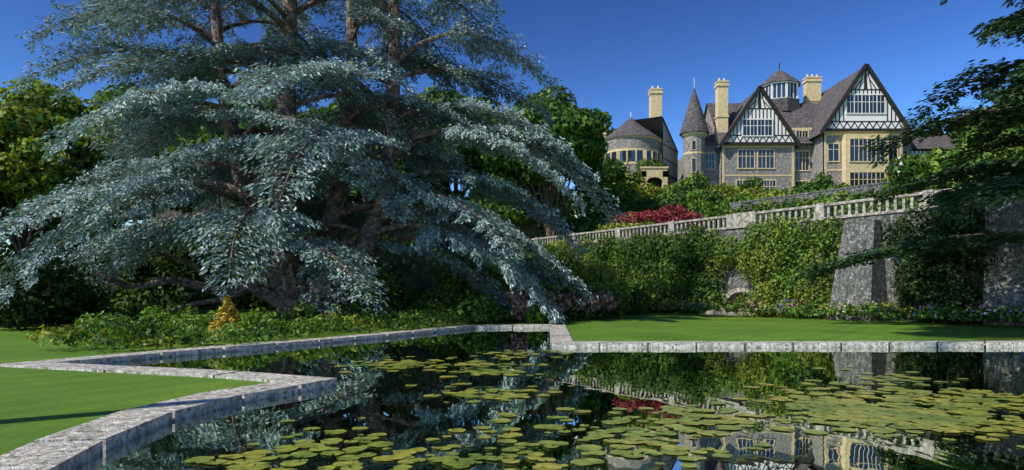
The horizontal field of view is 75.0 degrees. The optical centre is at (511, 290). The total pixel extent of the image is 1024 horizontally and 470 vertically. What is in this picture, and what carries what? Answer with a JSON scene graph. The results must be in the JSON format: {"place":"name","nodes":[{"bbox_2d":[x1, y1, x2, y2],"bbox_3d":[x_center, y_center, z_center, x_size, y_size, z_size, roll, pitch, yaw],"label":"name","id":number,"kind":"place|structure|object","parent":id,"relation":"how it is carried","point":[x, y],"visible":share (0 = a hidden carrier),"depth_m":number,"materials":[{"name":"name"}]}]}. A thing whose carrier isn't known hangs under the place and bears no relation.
{"place":"outdoors","nodes":[
{"label":"outdoors","id":0,"kind":"place"},
{"bbox_2d":[0,306,1023,455],"bbox_3d":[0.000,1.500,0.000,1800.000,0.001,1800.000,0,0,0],"label":"lawn","id":1,"kind":"structure","parent":0,"point":[35,404],"depth_m":18.81,"materials":[{"name":"green plant"}]},
{"bbox_2d":[0,100,136,259],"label":"tree","id":2,"kind":"object","parent":1,"relation":"on","point":[26,171],"depth_m":38.86,"materials":[{"name":"green plant"}]},
{"bbox_2d":[0,246,160,330],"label":"hedge plants","id":3,"kind":"object","parent":1,"relation":"on","point":[59,297],"visible":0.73,"depth_m":25.18,"materials":[{"name":"green plant"}]},
{"bbox_2d":[0,77,175,248],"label":"tree","id":4,"kind":"object","parent":1,"relation":"on","point":[41,94],"depth_m":52.31,"materials":[{"name":"green plant"}]},
{"bbox_2d":[90,84,220,228],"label":"tree","id":5,"kind":"object","parent":1,"relation":"on","point":[106,91],"depth_m":76.25,"materials":[{"name":"green plant"}]},
{"bbox_2d":[0,224,442,309],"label":"hedge plants","id":6,"kind":"object","parent":1,"relation":"on","point":[175,295],"visible":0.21,"depth_m":51.65,"materials":[{"name":"green plant"}]},
{"bbox_2d":[208,295,243,337],"bbox_3d":[-9.143,0.848,21.431,1.225,1.456,1.227,0,0,0],"label":"yellow shrub","id":7,"kind":"object","parent":1,"relation":"on","point":[229,316],"visible":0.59,"depth_m":21.27,"materials":[{"name":"yellow plant"}]},
{"bbox_2d":[154,91,331,233],"bbox_3d":[-23.963,-8.236,63.386,16.544,20.103,16.618,0,0,0],"label":"tree","id":8,"kind":"object","parent":1,"relation":"on","point":[205,136],"depth_m":57.79,"materials":[{"name":"green plant"}]},
{"bbox_2d":[25,298,525,349],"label":"border plants","id":9,"kind":"object","parent":1,"relation":"on","point":[184,328],"visible":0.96,"depth_m":20.46,"materials":[{"name":"green plant"}]},
{"bbox_2d":[0,0,626,323],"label":"blue cedar tree","id":10,"kind":"object","parent":1,"relation":"on","point":[260,151],"depth_m":30.87,"materials":[{"name":"teal plant"}]},
{"bbox_2d":[322,180,373,196],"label":"tree","id":11,"kind":"object","parent":1,"relation":"on","point":[352,194],"visible":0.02,"depth_m":140.77,"materials":[{"name":"green plant"}]},
{"bbox_2d":[305,92,453,298],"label":"tree","id":12,"kind":"object","parent":1,"relation":"on","point":[400,165],"depth_m":68.05,"materials":[{"name":"green plant"}]},
{"bbox_2d":[149,197,766,303],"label":"hedge","id":13,"kind":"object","parent":1,"relation":"on","point":[531,229],"depth_m":73.50,"materials":[{"name":"green plant"}]},
{"label":"house lawn","id":14,"kind":"structure","parent":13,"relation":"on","visible":0},
{"bbox_2d":[606,127,617,135],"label":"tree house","id":15,"kind":"structure","parent":14,"relation":"on","point":[608,131],"depth_m":94.25,"materials":[{"name":"green plant"}]},
{"bbox_2d":[407,155,947,224],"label":"house garden shrub plants","id":16,"kind":"object","parent":14,"relation":"on","point":[619,183],"visible":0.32,"depth_m":71.63,"materials":[{"name":"green plant"}]},
{"bbox_2d":[945,105,1023,149],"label":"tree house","id":17,"kind":"structure","parent":14,"relation":"on","point":[966,134],"depth_m":81.41,"materials":[{"name":"green plant"}]},
{"bbox_2d":[417,84,518,196],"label":"tree","id":18,"kind":"object","parent":1,"relation":"on","point":[472,157],"depth_m":69.85,"materials":[{"name":"green plant"}]},
{"bbox_2d":[0,324,1023,469],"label":"pond kerb","id":19,"kind":"structure","parent":1,"relation":"on","point":[73,448],"depth_m":11.28,"materials":[{"name":"stone"}]},
{"bbox_2d":[404,241,673,323],"bbox_3d":[0.492,-0.692,41.709,17.127,5.754,21.820,0,0,38],"label":"shrub","id":20,"kind":"object","parent":1,"relation":"on","point":[614,294],"visible":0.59,"depth_m":36.77,"materials":[{"name":"green plant"}]},
{"bbox_2d":[479,84,611,243],"bbox_3d":[3.213,-9.336,65.945,13.217,22.296,14.264,0,0,0],"label":"tree","id":21,"kind":"object","parent":1,"relation":"on","point":[581,130],"depth_m":62.72,"materials":[{"name":"green plant"}]},
{"bbox_2d":[700,288,763,315],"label":"stone arch","id":22,"kind":"structure","parent":1,"relation":"on","point":[714,312],"depth_m":40.93,"materials":[{"name":"stone"}]},
{"bbox_2d":[560,204,984,323],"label":"terrace wall","id":23,"kind":"structure","parent":1,"relation":"on","point":[733,280],"depth_m":36.54,"materials":[{"name":"grey stone"}]},
{"bbox_2d":[727,292,752,306],"bbox_3d":[14.141,0.800,41.117,0.001,1.400,2.300,0,0,-32],"label":"arched niche","id":24,"kind":"object","parent":23,"relation":"attached to","point":[732,298],"visible":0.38,"depth_m":41.49,"materials":[{"name":"black stone"}]},
{"bbox_2d":[522,200,998,323],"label":"wall climber plants","id":25,"kind":"object","parent":23,"relation":"attached to","point":[917,282],"depth_m":37.58,"materials":[{"name":"green plant"}]},
{"bbox_2d":[503,186,1018,248],"bbox_3d":[18.831,-4.320,33.934,0.600,0.940,74.250,0,0,-32],"label":"terrace balustrade","id":26,"kind":"object","parent":23,"relation":"on","point":[822,211],"visible":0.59,"depth_m":40.19,"materials":[{"name":"stone"}]},
{"bbox_2d":[639,298,1023,323],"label":"border flowers","id":27,"kind":"object","parent":1,"relation":"on","point":[979,312],"visible":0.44,"depth_m":31.98,"materials":[{"name":"green plant"}]},
{"bbox_2d":[827,219,888,320],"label":"stone buttress","id":28,"kind":"structure","parent":1,"relation":"on","point":[856,284],"depth_m":33.54,"materials":[{"name":"grey stone"}]},
{"bbox_2d":[983,198,1023,325],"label":"stone buttress","id":29,"kind":"structure","parent":1,"relation":"on","point":[1003,282],"depth_m":28.61,"materials":[{"name":"grey stone"}]},
{"bbox_2d":[0,0,1023,344],"label":"sky","id":30,"kind":"structure","parent":0,"point":[609,54],"materials":[{"name":"blue"}]},
{"bbox_2d":[74,328,1023,469],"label":"pond water","id":31,"kind":"structure","parent":0,"point":[603,381],"depth_m":9.23,"materials":[{"name":"liquid"}]},
{"bbox_2d":[184,350,1023,469],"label":"lily pads","id":32,"kind":"object","parent":31,"relation":"on","point":[929,420],"visible":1,"depth_m":7.91,"materials":[{"name":"green plant"}]},
{"bbox_2d":[596,62,957,196],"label":"house","id":33,"kind":"structure","parent":0,"point":[783,161],"depth_m":80.49,"materials":[{"name":"grey stone"}]},
{"bbox_2d":[605,64,958,148],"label":"roof","id":34,"kind":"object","parent":33,"relation":"attached to","point":[794,112],"visible":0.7,"depth_m":82.93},
{"bbox_2d":[630,78,945,187],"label":"windows","id":35,"kind":"structure","parent":33,"relation":"attached to","point":[786,94],"depth_m":80.47,"materials":[{"name":"glass"}]},
{"label":"terrace lawn","id":36,"kind":"structure","parent":0,"visible":0},
{"bbox_2d":[694,170,701,199],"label":"cypress tree","id":37,"kind":"object","parent":36,"relation":"on","point":[698,186],"visible":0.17,"depth_m":69.87,"materials":[{"name":"green plant"}]},
{"bbox_2d":[729,181,901,211],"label":"terrace parapet","id":38,"kind":"structure","parent":36,"relation":"on","point":[852,189],"depth_m":54.24,"materials":[{"name":"grey stone"}]},
{"label":"upper terrace lawn","id":39,"kind":"structure","parent":0,"visible":0},
{"bbox_2d":[613,204,703,230],"bbox_3d":[11.347,-5.010,50.865,7.319,2.764,5.147,0,0,0],"label":"maple shrub","id":40,"kind":"object","parent":39,"relation":"on","point":[676,214],"depth_m":50.20,"materials":[{"name":"red plant"}]},
{"bbox_2d":[573,135,1023,238],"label":"terrace shrub plants","id":41,"kind":"object","parent":39,"relation":"on","point":[706,205],"visible":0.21,"depth_m":51.55,"materials":[{"name":"green plant"}]},
{"bbox_2d":[789,0,1023,291],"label":"cedar tree","id":42,"kind":"object","parent":39,"relation":"on","point":[1000,181],"depth_m":27.19,"materials":[{"name":"green plant"}]}
]}

